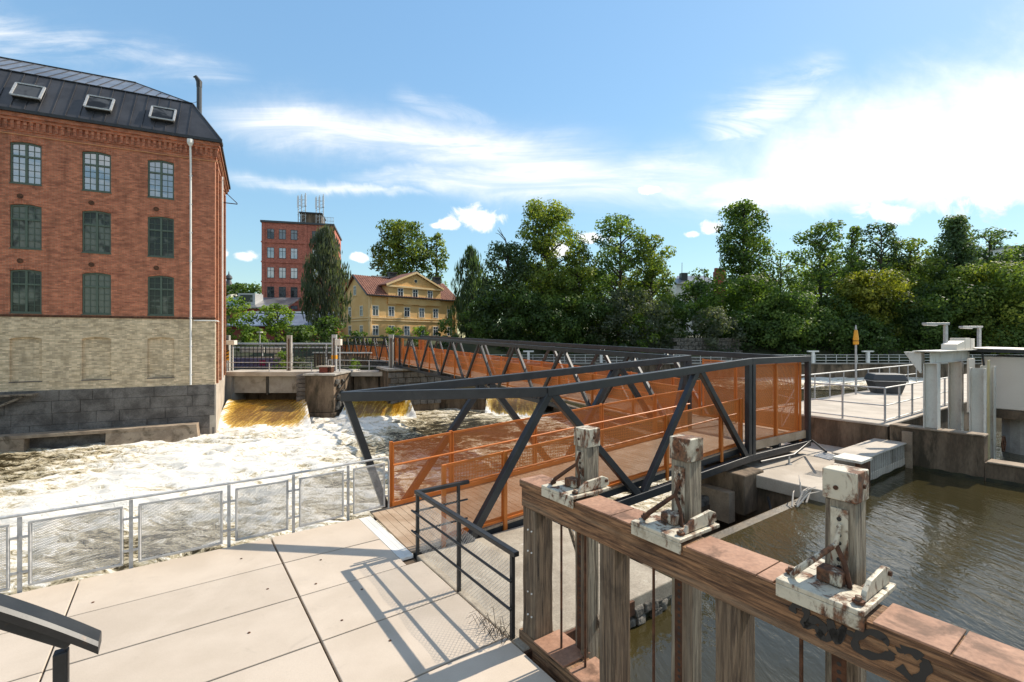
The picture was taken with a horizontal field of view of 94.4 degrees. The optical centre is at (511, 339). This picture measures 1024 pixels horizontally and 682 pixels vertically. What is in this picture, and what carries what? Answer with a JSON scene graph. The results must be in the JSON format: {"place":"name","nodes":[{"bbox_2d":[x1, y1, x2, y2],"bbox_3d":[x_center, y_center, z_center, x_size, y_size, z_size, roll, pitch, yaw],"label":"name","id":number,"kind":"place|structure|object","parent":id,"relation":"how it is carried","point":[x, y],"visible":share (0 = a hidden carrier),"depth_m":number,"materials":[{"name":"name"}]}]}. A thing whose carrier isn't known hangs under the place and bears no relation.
{"place":"outdoors","nodes":[
{"label":"outdoors","id":0,"kind":"place"},
{"bbox_2d":[218,399,311,428],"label":"chute water","id":1,"kind":"structure","parent":0,"point":[284,414],"depth_m":37.14,"materials":[{"name":"liquid"}]},
{"bbox_2d":[0,516,554,681],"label":"promenade","id":2,"kind":"structure","parent":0,"point":[368,599],"depth_m":6.04,"materials":[{"name":"concrete"}]},
{"bbox_2d":[0,593,101,681],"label":"stair handrail","id":3,"kind":"object","parent":2,"relation":"on","point":[19,617],"visible":1,"depth_m":1.90,"materials":[{"name":"metal"}]},
{"bbox_2d":[0,456,389,592],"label":"promenade fence","id":4,"kind":"object","parent":2,"relation":"on","point":[19,537],"visible":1,"depth_m":7.81,"materials":[{"name":"metal"}]},
{"bbox_2d":[468,607,511,643],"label":"brambles","id":5,"kind":"object","parent":2,"relation":"on","point":[494,632],"visible":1,"depth_m":5.77,"materials":[{"name":"plant"}]},
{"bbox_2d":[231,359,373,370],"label":"bank","id":6,"kind":"structure","parent":0,"point":[364,367],"depth_m":47.91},
{"bbox_2d":[226,297,260,351],"bbox_3d":[-32.758,-1.734,56.088,4.883,6.706,3.661,0,0,0],"label":"shrub","id":7,"kind":"object","parent":6,"relation":"on","point":[242,302],"visible":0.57,"depth_m":56.07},
{"bbox_2d":[240,326,270,346],"bbox_3d":[-30.013,-0.023,55.031,3.335,3.037,3.808,0,0,-43],"label":"shrub","id":8,"kind":"object","parent":6,"relation":"on","point":[247,337],"visible":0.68,"depth_m":54.53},
{"bbox_2d":[234,358,285,366],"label":"painted wall","id":9,"kind":"structure","parent":6,"relation":"on","point":[251,360],"depth_m":46.80,"materials":[{"name":"paint"}]},
{"bbox_2d":[258,303,297,353],"bbox_3d":[-28.774,-1.339,58.204,4.735,6.206,3.733,0,0,-43],"label":"maple","id":10,"kind":"object","parent":6,"relation":"on","point":[269,320],"visible":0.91,"depth_m":57.80,"materials":[{"name":"green plant"}]},
{"bbox_2d":[231,345,331,368],"bbox_3d":[-22.262,1.750,46.138,10.525,2.300,0.445,0,0,0],"label":"grid fence","id":11,"kind":"object","parent":6,"relation":"on","point":[257,349],"visible":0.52,"depth_m":45.98,"materials":[{"name":"metal"}]},
{"bbox_2d":[231,343,338,366],"bbox_3d":[-22.992,1.685,47.474,11.012,2.630,0.572,0,0,-3],"label":"rail pipe","id":12,"kind":"object","parent":6,"relation":"on","point":[325,344],"visible":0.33,"depth_m":47.51,"materials":[{"name":"metal"}]},
{"bbox_2d":[280,324,319,350],"bbox_3d":[-25.644,-0.144,56.947,4.294,3.253,3.973,0,0,0],"label":"shrub","id":13,"kind":"object","parent":6,"relation":"on","point":[303,334],"visible":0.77,"depth_m":56.23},
{"bbox_2d":[299,224,352,342],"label":"birch","id":14,"kind":"object","parent":6,"relation":"on","point":[324,261],"visible":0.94,"depth_m":65.02,"materials":[{"name":"green plant"}]},
{"bbox_2d":[310,315,345,348],"bbox_3d":[-24.211,-0.935,63.020,4.800,4.512,4.184,0,0,44],"label":"shrub","id":15,"kind":"object","parent":6,"relation":"on","point":[328,322],"visible":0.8,"depth_m":62.58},
{"bbox_2d":[312,352,371,365],"bbox_3d":[-17.900,2.190,50.025,6.200,1.620,0.350,0,0,0],"label":"railing","id":16,"kind":"object","parent":6,"relation":"on","point":[357,355],"visible":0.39,"depth_m":49.98,"materials":[{"name":"metal"}]},
{"bbox_2d":[0,406,671,594],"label":"river","id":17,"kind":"structure","parent":0,"point":[34,479],"depth_m":22.74,"materials":[{"name":"white liquid"}]},
{"bbox_2d":[0,56,237,434],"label":"mill building","id":18,"kind":"structure","parent":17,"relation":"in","point":[114,193],"depth_m":30.04,"materials":[{"name":"red brick"}]},
{"bbox_2d":[9,142,41,185],"bbox_3d":[-29.017,-10.469,28.324,1.409,2.518,0.799,0,0,0],"label":"window","id":19,"kind":"structure","parent":18,"relation":"in","point":[25,158],"depth_m":28.33,"materials":[{"name":"glass"}]},
{"bbox_2d":[9,270,41,313],"bbox_3d":[-29.017,-2.829,28.324,1.409,2.638,0.799,0,0,0],"label":"window","id":20,"kind":"structure","parent":18,"relation":"in","point":[25,285],"depth_m":28.33,"materials":[{"name":"glass"}]},
{"bbox_2d":[10,204,41,249],"bbox_3d":[-29.017,-6.689,28.324,1.409,2.678,0.799,0,0,0],"label":"window","id":21,"kind":"structure","parent":18,"relation":"in","point":[25,220],"depth_m":28.33,"materials":[{"name":"glass"}]},
{"bbox_2d":[81,211,110,254],"bbox_3d":[-26.037,-6.689,29.740,1.409,2.678,0.799,0,0,0],"label":"window","id":22,"kind":"structure","parent":18,"relation":"in","point":[96,224],"depth_m":29.76,"materials":[{"name":"glass"}]},
{"bbox_2d":[81,273,110,314],"bbox_3d":[-26.037,-2.829,29.740,1.409,2.638,0.799,0,0,0],"label":"window","id":23,"kind":"structure","parent":18,"relation":"in","point":[96,286],"depth_m":29.76,"materials":[{"name":"glass"}]},
{"bbox_2d":[82,152,110,192],"bbox_3d":[-26.037,-10.469,29.740,1.409,2.518,0.799,0,0,0],"label":"window","id":24,"kind":"structure","parent":18,"relation":"in","point":[96,165],"depth_m":29.76,"materials":[{"name":"glass"}]},
{"bbox_2d":[0,393,199,452],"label":"water ledge","id":25,"kind":"object","parent":18,"relation":"attached to","point":[24,442],"visible":0.63,"depth_m":29.18,"materials":[{"name":"brown concrete"}]},
{"bbox_2d":[147,217,173,257],"bbox_3d":[-23.056,-6.689,31.156,1.409,2.678,0.799,0,0,0],"label":"window","id":26,"kind":"structure","parent":18,"relation":"in","point":[160,229],"depth_m":31.17,"materials":[{"name":"glass"}]},
{"bbox_2d":[147,276,173,315],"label":"window","id":27,"kind":"structure","parent":18,"relation":"in","point":[160,288],"depth_m":31.17,"materials":[{"name":"glass"}]},
{"bbox_2d":[147,160,174,199],"bbox_3d":[-23.056,-10.469,31.156,1.409,2.518,0.799,0,0,0],"label":"window","id":28,"kind":"structure","parent":18,"relation":"in","point":[160,173],"depth_m":31.17,"materials":[{"name":"glass"}]},
{"bbox_2d":[376,366,440,410],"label":"bridge pier","id":29,"kind":"structure","parent":17,"relation":"in","point":[396,376],"depth_m":42.79,"materials":[{"name":"concrete"}]},
{"bbox_2d":[338,335,810,559],"bbox_3d":[-12.483,1.819,38.162,14.292,4.390,63.093,0,0,-31],"label":"footbridge","id":30,"kind":"object","parent":29,"relation":"on","point":[492,504],"visible":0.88,"depth_m":12.40,"materials":[{"name":"metal"}]},
{"bbox_2d":[439,399,485,409],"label":"weir wall","id":31,"kind":"structure","parent":17,"relation":"in","point":[479,404],"depth_m":44.52,"materials":[{"name":"concrete"}]},
{"bbox_2d":[339,400,416,418],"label":"chute water","id":32,"kind":"structure","parent":0,"point":[369,409],"depth_m":40.76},
{"bbox_2d":[272,357,743,377],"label":"quay","id":33,"kind":"structure","parent":0,"point":[373,364],"depth_m":68.96,"materials":[{"name":"stone"}]},
{"bbox_2d":[485,398,537,416],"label":"chute water","id":34,"kind":"structure","parent":0,"point":[522,407],"depth_m":42.02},
{"bbox_2d":[0,0,1023,337],"label":"sky","id":35,"kind":"structure","parent":0,"point":[449,117],"materials":[{"name":"blue"}]},
{"bbox_2d":[234,334,1020,359],"bbox_3d":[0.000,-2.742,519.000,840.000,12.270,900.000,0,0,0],"label":"bank","id":36,"kind":"structure","parent":0,"point":[820,354],"depth_m":71.49,"materials":[{"name":"plant"}]},
{"bbox_2d":[226,281,261,297],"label":"tree","id":37,"kind":"object","parent":36,"relation":"on","point":[238,287],"visible":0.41,"depth_m":123.56,"materials":[{"name":"green plant"}]},
{"bbox_2d":[226,293,300,327],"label":"factory","id":38,"kind":"structure","parent":36,"relation":"on","point":[256,301],"depth_m":93.12,"materials":[{"name":"metal"}]},
{"bbox_2d":[227,311,339,341],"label":"riverside shed","id":39,"kind":"structure","parent":36,"relation":"on","point":[298,319],"depth_m":78.40,"materials":[{"name":"white paint"}]},
{"bbox_2d":[260,193,345,335],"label":"brick tower","id":40,"kind":"structure","parent":36,"relation":"on","point":[285,248],"depth_m":101.28,"materials":[{"name":"brick"}]},
{"bbox_2d":[341,272,457,340],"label":"yellow house","id":41,"kind":"structure","parent":36,"relation":"on","point":[406,303],"depth_m":79.34,"materials":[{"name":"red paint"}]},
{"bbox_2d":[367,218,434,276],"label":"chestnut","id":42,"kind":"object","parent":36,"relation":"on","point":[396,238],"visible":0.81,"depth_m":105.98,"materials":[{"name":"green plant"}]},
{"bbox_2d":[420,232,449,286],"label":"chestnut","id":43,"kind":"object","parent":36,"relation":"on","point":[436,262],"visible":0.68,"depth_m":109.51,"materials":[{"name":"green plant"}]},
{"bbox_2d":[435,318,458,346],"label":"bush","id":44,"kind":"object","parent":36,"relation":"on","point":[443,324],"visible":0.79,"depth_m":72.36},
{"bbox_2d":[447,244,492,338],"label":"birch","id":45,"kind":"object","parent":36,"relation":"on","point":[470,263],"visible":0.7,"depth_m":83.18,"materials":[{"name":"green plant"}]},
{"bbox_2d":[459,295,515,338],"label":"bush","id":46,"kind":"object","parent":36,"relation":"on","point":[475,305],"visible":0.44,"depth_m":74.70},
{"bbox_2d":[473,240,536,339],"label":"maple","id":47,"kind":"object","parent":36,"relation":"on","point":[500,249],"visible":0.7,"depth_m":74.39,"materials":[{"name":"green plant"}]},
{"bbox_2d":[470,288,568,351],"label":"bush","id":48,"kind":"object","parent":36,"relation":"on","point":[525,299],"visible":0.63,"depth_m":72.50,"materials":[{"name":"plant"}]},
{"bbox_2d":[493,197,590,335],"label":"maple","id":49,"kind":"object","parent":36,"relation":"on","point":[545,220],"visible":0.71,"depth_m":75.78,"materials":[{"name":"green plant"}]},
{"bbox_2d":[522,293,607,355],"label":"bush","id":50,"kind":"object","parent":36,"relation":"on","point":[557,302],"visible":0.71,"depth_m":71.09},
{"bbox_2d":[546,249,609,341],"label":"ash","id":51,"kind":"object","parent":36,"relation":"on","point":[571,289],"visible":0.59,"depth_m":74.75,"materials":[{"name":"green plant"}]},
{"bbox_2d":[568,303,623,350],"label":"bush","id":52,"kind":"object","parent":36,"relation":"on","point":[592,338],"visible":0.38,"depth_m":72.34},
{"bbox_2d":[581,265,634,338],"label":"tree","id":53,"kind":"object","parent":36,"relation":"on","point":[602,290],"visible":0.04,"depth_m":95.84,"materials":[{"name":"green plant"}]},
{"bbox_2d":[586,212,659,335],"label":"ash","id":54,"kind":"object","parent":36,"relation":"on","point":[617,249],"visible":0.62,"depth_m":78.81,"materials":[{"name":"green plant"}]},
{"bbox_2d":[588,286,663,352],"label":"shrub","id":55,"kind":"object","parent":36,"relation":"on","point":[621,298],"visible":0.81,"depth_m":70.94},
{"bbox_2d":[616,314,659,352],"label":"shrub","id":56,"kind":"object","parent":36,"relation":"on","point":[638,318],"visible":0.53,"depth_m":70.45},
{"bbox_2d":[618,234,676,340],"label":"ash","id":57,"kind":"object","parent":36,"relation":"on","point":[654,268],"visible":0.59,"depth_m":77.00,"materials":[{"name":"green plant"}]},
{"bbox_2d":[642,301,682,348],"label":"shrub","id":58,"kind":"object","parent":36,"relation":"on","point":[661,305],"visible":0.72,"depth_m":71.82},
{"bbox_2d":[655,300,709,343],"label":"bush","id":59,"kind":"object","parent":36,"relation":"on","point":[680,310],"visible":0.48,"depth_m":74.44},
{"bbox_2d":[665,279,719,339],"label":"hedge tree","id":60,"kind":"object","parent":36,"relation":"on","point":[696,288],"visible":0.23,"depth_m":83.32,"materials":[{"name":"green plant"}]},
{"bbox_2d":[669,268,725,333],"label":"distant house","id":61,"kind":"structure","parent":36,"relation":"on","point":[680,279],"depth_m":150.00,"materials":[{"name":"beige metal"}]},
{"bbox_2d":[672,338,742,352],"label":"bank wall","id":62,"kind":"structure","parent":36,"relation":"on","point":[697,344],"depth_m":70.96,"materials":[{"name":"stone"}]},
{"bbox_2d":[690,306,747,351],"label":"shrub","id":63,"kind":"object","parent":36,"relation":"on","point":[719,316],"visible":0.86,"depth_m":70.37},
{"bbox_2d":[690,273,802,339],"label":"shrub","id":64,"kind":"object","parent":36,"relation":"on","point":[743,288],"visible":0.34,"depth_m":75.69,"materials":[{"name":"plant"}]},
{"bbox_2d":[714,198,780,335],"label":"poplar","id":65,"kind":"object","parent":36,"relation":"on","point":[743,258],"visible":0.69,"depth_m":82.50,"materials":[{"name":"green plant"}]},
{"bbox_2d":[718,307,804,352],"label":"bush","id":66,"kind":"object","parent":36,"relation":"on","point":[771,337],"visible":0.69,"depth_m":70.94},
{"bbox_2d":[752,249,809,292],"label":"locust tree","id":67,"kind":"object","parent":36,"relation":"on","point":[786,271],"visible":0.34,"depth_m":85.56,"materials":[{"name":"green plant"}]},
{"bbox_2d":[747,289,836,355],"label":"shrub","id":68,"kind":"object","parent":36,"relation":"on","point":[800,299],"visible":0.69,"depth_m":70.42,"materials":[{"name":"plant"}]},
{"bbox_2d":[783,266,850,336],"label":"tree","id":69,"kind":"object","parent":36,"relation":"on","point":[831,272],"visible":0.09,"depth_m":98.80,"materials":[{"name":"green plant"}]},
{"bbox_2d":[783,219,867,321],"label":"maple","id":70,"kind":"object","parent":36,"relation":"on","point":[821,282],"visible":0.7,"depth_m":79.02,"materials":[{"name":"green plant"}]},
{"bbox_2d":[785,293,890,348],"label":"bush","id":71,"kind":"object","parent":36,"relation":"on","point":[849,314],"visible":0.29,"depth_m":72.08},
{"bbox_2d":[829,225,869,309],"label":"spruce","id":72,"kind":"object","parent":36,"relation":"on","point":[854,238],"visible":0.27,"depth_m":81.70,"materials":[{"name":"green plant"}]},
{"bbox_2d":[813,317,903,361],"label":"bush","id":73,"kind":"object","parent":36,"relation":"on","point":[883,341],"visible":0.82,"depth_m":69.59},
{"bbox_2d":[820,268,922,340],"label":"maple","id":74,"kind":"object","parent":36,"relation":"on","point":[863,288],"visible":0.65,"depth_m":71.70,"materials":[{"name":"green plant"}]},
{"bbox_2d":[857,222,913,324],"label":"maple","id":75,"kind":"object","parent":36,"relation":"on","point":[879,255],"visible":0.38,"depth_m":79.71,"materials":[{"name":"green plant"}]},
{"bbox_2d":[860,294,956,361],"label":"bush","id":76,"kind":"object","parent":36,"relation":"on","point":[909,336],"visible":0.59,"depth_m":70.76,"materials":[{"name":"plant"}]},
{"bbox_2d":[886,236,946,335],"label":"maple","id":77,"kind":"object","parent":36,"relation":"on","point":[910,251],"visible":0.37,"depth_m":77.59,"materials":[{"name":"green plant"}]},
{"bbox_2d":[906,282,1008,349],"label":"bush","id":78,"kind":"object","parent":36,"relation":"on","point":[962,304],"visible":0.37,"depth_m":70.54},
{"bbox_2d":[922,214,1008,330],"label":"larch","id":79,"kind":"object","parent":36,"relation":"on","point":[957,243],"visible":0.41,"depth_m":76.86,"materials":[{"name":"green plant"}]},
{"bbox_2d":[915,259,1023,354],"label":"maple","id":80,"kind":"object","parent":36,"relation":"on","point":[1006,280],"visible":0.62,"depth_m":69.48,"materials":[{"name":"green plant"}]},
{"bbox_2d":[944,225,1023,266],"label":"locust tree","id":81,"kind":"object","parent":36,"relation":"on","point":[994,236],"visible":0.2,"depth_m":79.01,"materials":[{"name":"green plant"}]},
{"bbox_2d":[969,302,1023,354],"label":"bush","id":82,"kind":"object","parent":36,"relation":"on","point":[1015,335],"visible":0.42,"depth_m":68.29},
{"bbox_2d":[986,245,1023,343],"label":"maple","id":83,"kind":"object","parent":36,"relation":"on","point":[1018,251],"visible":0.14,"depth_m":75.05,"materials":[{"name":"green plant"}]},
{"bbox_2d":[441,378,864,427],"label":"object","id":84,"kind":"structure","parent":0,"point":[821,393],"depth_m":47.92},
{"bbox_2d":[697,377,922,389],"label":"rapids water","id":85,"kind":"structure","parent":0,"point":[835,380],"depth_m":60.35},
{"bbox_2d":[630,418,1023,681],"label":"canal water","id":86,"kind":"structure","parent":0,"point":[948,548],"depth_m":8.68,"materials":[{"name":"liquid"}]},
{"bbox_2d":[519,474,1023,681],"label":"timber sluice","id":87,"kind":"object","parent":86,"relation":"in","point":[893,642],"visible":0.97,"depth_m":3.66,"materials":[{"name":"wood"}]},
{"bbox_2d":[541,452,610,508],"bbox_3d":[0.711,1.506,5.273,0.578,0.499,0.510,0,0,-35],"label":"base plate","id":88,"kind":"object","parent":87,"relation":"on","point":[567,491],"visible":0.97,"depth_m":5.17,"materials":[{"name":"white paint"}]},
{"bbox_2d":[574,425,599,658],"bbox_3d":[0.836,2.800,5.351,0.256,3.600,0.231,0,0,-36],"label":"lifting post","id":89,"kind":"object","parent":87,"relation":"attached to","point":[587,441],"visible":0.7,"depth_m":5.30,"materials":[{"name":"white paint"}]},
{"bbox_2d":[631,479,719,553],"bbox_3d":[1.454,1.506,4.231,0.578,0.499,0.510,0,0,-35],"label":"base plate","id":90,"kind":"object","parent":87,"relation":"on","point":[668,529],"visible":1,"depth_m":4.13,"materials":[{"name":"white paint"}]},
{"bbox_2d":[670,434,702,681],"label":"lifting post","id":91,"kind":"object","parent":87,"relation":"attached to","point":[686,453],"visible":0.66,"depth_m":4.25,"materials":[{"name":"white paint"}]},
{"bbox_2d":[776,524,895,631],"bbox_3d":[2.186,1.506,3.205,0.578,0.499,0.510,0,0,-35],"label":"base plate","id":92,"kind":"object","parent":87,"relation":"on","point":[816,583],"visible":0.98,"depth_m":3.10,"materials":[{"name":"white paint"}]},
{"bbox_2d":[822,463,868,681],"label":"lifting post","id":93,"kind":"object","parent":87,"relation":"attached to","point":[845,490],"visible":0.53,"depth_m":3.23,"materials":[{"name":"white paint"}]},
{"bbox_2d":[816,361,981,361],"bbox_3d":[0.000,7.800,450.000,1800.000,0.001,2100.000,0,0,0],"label":"ground","id":94,"kind":"structure","parent":0,"point":[880,361],"depth_m":165.11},
{"bbox_2d":[225,370,318,401],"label":"sluice gate","id":95,"kind":"structure","parent":94,"relation":"on","point":[260,385],"depth_m":41.80,"materials":[{"name":"concrete"}]},
{"bbox_2d":[296,369,359,417],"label":"gate pier","id":96,"kind":"structure","parent":94,"relation":"on","point":[319,393],"depth_m":39.50,"materials":[{"name":"concrete"}]},
{"bbox_2d":[351,370,381,389],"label":"sluice gate","id":97,"kind":"structure","parent":94,"relation":"on","point":[365,379],"depth_m":43.80,"materials":[{"name":"concrete"}]},
{"bbox_2d":[417,521,671,659],"bbox_3d":[0.437,5.606,7.507,2.830,3.988,3.044,0,0,-35],"label":"concrete apron","id":98,"kind":"object","parent":94,"relation":"on","point":[640,593],"visible":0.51,"depth_m":7.05,"materials":[{"name":"concrete"}]},
{"bbox_2d":[411,480,518,639],"bbox_3d":[-0.420,3.130,7.126,1.069,1.180,2.950,0,0,-35],"label":"black railing","id":99,"kind":"object","parent":98,"relation":"on","point":[459,519],"visible":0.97,"depth_m":6.78,"materials":[{"name":"metal"}]},
{"bbox_2d":[456,362,981,377],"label":"dam","id":100,"kind":"structure","parent":94,"relation":"on","point":[820,367],"depth_m":68.00,"materials":[{"name":"concrete"}]},
{"bbox_2d":[480,355,981,362],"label":"dam railing","id":101,"kind":"object","parent":100,"relation":"on","point":[836,360],"visible":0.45,"depth_m":67.92,"materials":[{"name":"metal"}]},
{"bbox_2d":[642,498,809,568],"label":"beam","id":102,"kind":"structure","parent":94,"relation":"on","point":[748,522],"depth_m":10.37,"materials":[{"name":"concrete"}]},
{"bbox_2d":[791,477,819,506],"bbox_3d":[7.196,3.720,11.583,0.538,0.512,1.284,0,0,36],"label":"driftwood","id":103,"kind":"object","parent":102,"relation":"on","point":[801,499],"visible":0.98,"depth_m":11.44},
{"bbox_2d":[599,442,904,563],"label":"landing pier","id":104,"kind":"structure","parent":94,"relation":"on","point":[734,496],"depth_m":12.88,"materials":[{"name":"concrete"}]},
{"bbox_2d":[814,452,872,487],"bbox_3d":[9.028,3.615,12.976,0.770,0.870,1.162,0,0,-35],"label":"concrete slab","id":105,"kind":"object","parent":104,"relation":"on","point":[859,461],"visible":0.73,"depth_m":12.71,"materials":[{"name":"concrete"}]},
{"bbox_2d":[832,438,906,483],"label":"concrete block","id":106,"kind":"structure","parent":104,"relation":"on","point":[882,453],"depth_m":13.88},
{"bbox_2d":[757,374,968,447],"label":"platform","id":107,"kind":"structure","parent":94,"relation":"on","point":[834,430],"depth_m":17.46,"materials":[{"name":"concrete"}]},
{"bbox_2d":[801,364,916,398],"bbox_3d":[18.907,2.150,25.155,16.055,1.180,0.060,0,0,-35],"label":"metal railing","id":108,"kind":"object","parent":107,"relation":"on","point":[868,369],"visible":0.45,"depth_m":23.28,"materials":[{"name":"metal"}]},
{"bbox_2d":[811,377,947,423],"bbox_3d":[15.131,2.152,17.665,8.601,1.175,2.360,0,0,-19],"label":"metal railing","id":109,"kind":"object","parent":107,"relation":"on","point":[842,401],"visible":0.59,"depth_m":16.35,"materials":[{"name":"metal"}]},
{"bbox_2d":[864,373,908,393],"bbox_3d":[19.022,2.241,24.132,1.526,0.999,1.059,0,0,14],"label":"grit bin","id":110,"kind":"object","parent":107,"relation":"on","point":[882,379],"visible":0.97,"depth_m":23.75,"materials":[{"name":"grey plastic"}]},
{"bbox_2d":[890,423,1023,487],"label":"canal wall","id":111,"kind":"structure","parent":94,"relation":"on","point":[960,453],"depth_m":13.93,"materials":[{"name":"concrete"}]},
{"bbox_2d":[904,338,1005,459],"bbox_3d":[14.696,2.280,15.529,4.829,4.640,1.553,0,0,-32],"label":"gate gantry","id":112,"kind":"object","parent":111,"relation":"on","point":[981,391],"visible":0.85,"depth_m":15.47,"materials":[{"name":"metal"}]},
{"bbox_2d":[968,347,1023,454],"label":"control hut","id":113,"kind":"object","parent":111,"relation":"on","point":[1010,390],"visible":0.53,"depth_m":16.42,"materials":[{"name":"white paint"}]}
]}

